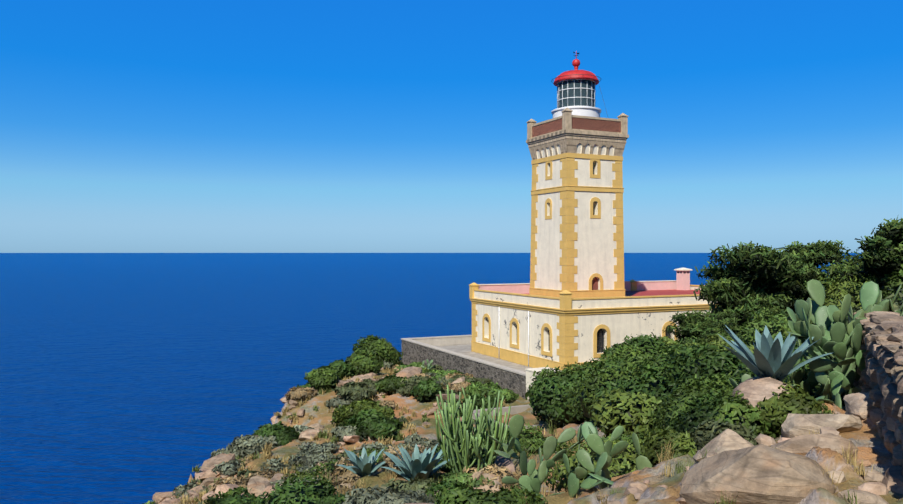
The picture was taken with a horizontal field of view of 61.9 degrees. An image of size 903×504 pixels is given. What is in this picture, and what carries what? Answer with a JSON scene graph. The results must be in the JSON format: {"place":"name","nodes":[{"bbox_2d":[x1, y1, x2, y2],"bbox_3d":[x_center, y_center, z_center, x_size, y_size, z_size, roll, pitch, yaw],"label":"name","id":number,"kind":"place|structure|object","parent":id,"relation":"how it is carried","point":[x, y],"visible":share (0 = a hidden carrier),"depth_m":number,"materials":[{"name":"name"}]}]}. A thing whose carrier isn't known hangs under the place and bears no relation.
{"place":"outdoors","nodes":[
{"label":"outdoors","id":0,"kind":"place"},
{"bbox_2d":[0,253,861,503],"bbox_3d":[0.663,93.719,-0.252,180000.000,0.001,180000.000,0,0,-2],"label":"sea","id":1,"kind":"structure","parent":0,"point":[133,378],"depth_m":834.60,"materials":[{"name":"blue liquid"}]},
{"bbox_2d":[0,0,902,252],"label":"sky","id":2,"kind":"structure","parent":0,"point":[127,126],"materials":[{"name":"blue"}]},
{"bbox_2d":[188,360,902,503],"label":"rocky ground","id":3,"kind":"structure","parent":0,"point":[869,445],"depth_m":10.46,"materials":[{"name":"beige stone"}]},
{"bbox_2d":[434,385,511,473],"bbox_3d":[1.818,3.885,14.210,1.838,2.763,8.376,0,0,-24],"label":"columnar cactus","id":4,"kind":"object","parent":3,"relation":"on","point":[453,430],"visible":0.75,"depth_m":16.99,"materials":[{"name":"green plant"}]},
{"bbox_2d":[401,335,555,428],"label":"terrace walls","id":5,"kind":"structure","parent":3,"relation":"on","point":[455,352],"depth_m":58.26,"materials":[{"name":"stone"}]},
{"bbox_2d":[469,52,715,369],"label":"lighthouse","id":6,"kind":"object","parent":5,"relation":"on","point":[576,113],"visible":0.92,"depth_m":58.79,"materials":[{"name":"beige paint"}]},
{"bbox_2d":[142,247,902,503],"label":"shrub foliage","id":7,"kind":"object","parent":3,"relation":"on","point":[653,393],"visible":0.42,"depth_m":21.96,"materials":[{"name":"green plant"}]},
{"bbox_2d":[152,366,902,503],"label":"scattered rocks","id":8,"kind":"object","parent":3,"relation":"on","point":[735,464],"visible":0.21,"depth_m":7.57,"materials":[{"name":"beige stone"}]},
{"bbox_2d":[170,367,892,503],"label":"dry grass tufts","id":9,"kind":"object","parent":3,"relation":"on","point":[267,451],"visible":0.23,"depth_m":34.63,"materials":[{"name":"plant"}]},
{"bbox_2d":[421,279,902,497],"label":"prickly pear cactus","id":10,"kind":"object","parent":3,"relation":"on","point":[836,334],"visible":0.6,"depth_m":11.51,"materials":[{"name":"green plant"}]},
{"bbox_2d":[732,375,792,434],"bbox_3d":[4.532,2.281,10.899,0.889,1.015,1.416,0,0,19],"label":"rock under agave","id":11,"kind":"object","parent":3,"relation":"on","point":[755,390],"visible":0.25,"depth_m":10.53,"materials":[{"name":"beige stone"}]},
{"bbox_2d":[338,325,831,480],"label":"agave plants","id":12,"kind":"object","parent":11,"relation":"on","point":[777,359],"visible":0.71,"depth_m":11.13,"materials":[{"name":"teal plant"}]},
{"bbox_2d":[662,216,902,346],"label":"pine tree","id":13,"kind":"object","parent":3,"relation":"on","point":[747,278],"depth_m":39.51,"materials":[{"name":"green plant"}]},
{"bbox_2d":[472,295,713,362],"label":"lighthouse base building","id":14,"kind":"structure","parent":0,"point":[621,326],"depth_m":55.83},
{"bbox_2d":[531,157,622,289],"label":"lighthouse tower","id":15,"kind":"structure","parent":14,"relation":"on","point":[595,245],"depth_m":58.88,"materials":[{"name":"white paint"}]},
{"bbox_2d":[529,138,625,159],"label":"lighthouse machicolation","id":16,"kind":"object","parent":15,"relation":"on","point":[566,145],"visible":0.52,"depth_m":58.73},
{"bbox_2d":[852,310,902,476],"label":"dry stone wall","id":17,"kind":"structure","parent":0,"point":[880,381],"depth_m":8.50,"materials":[{"name":"beige stone"}]}
]}

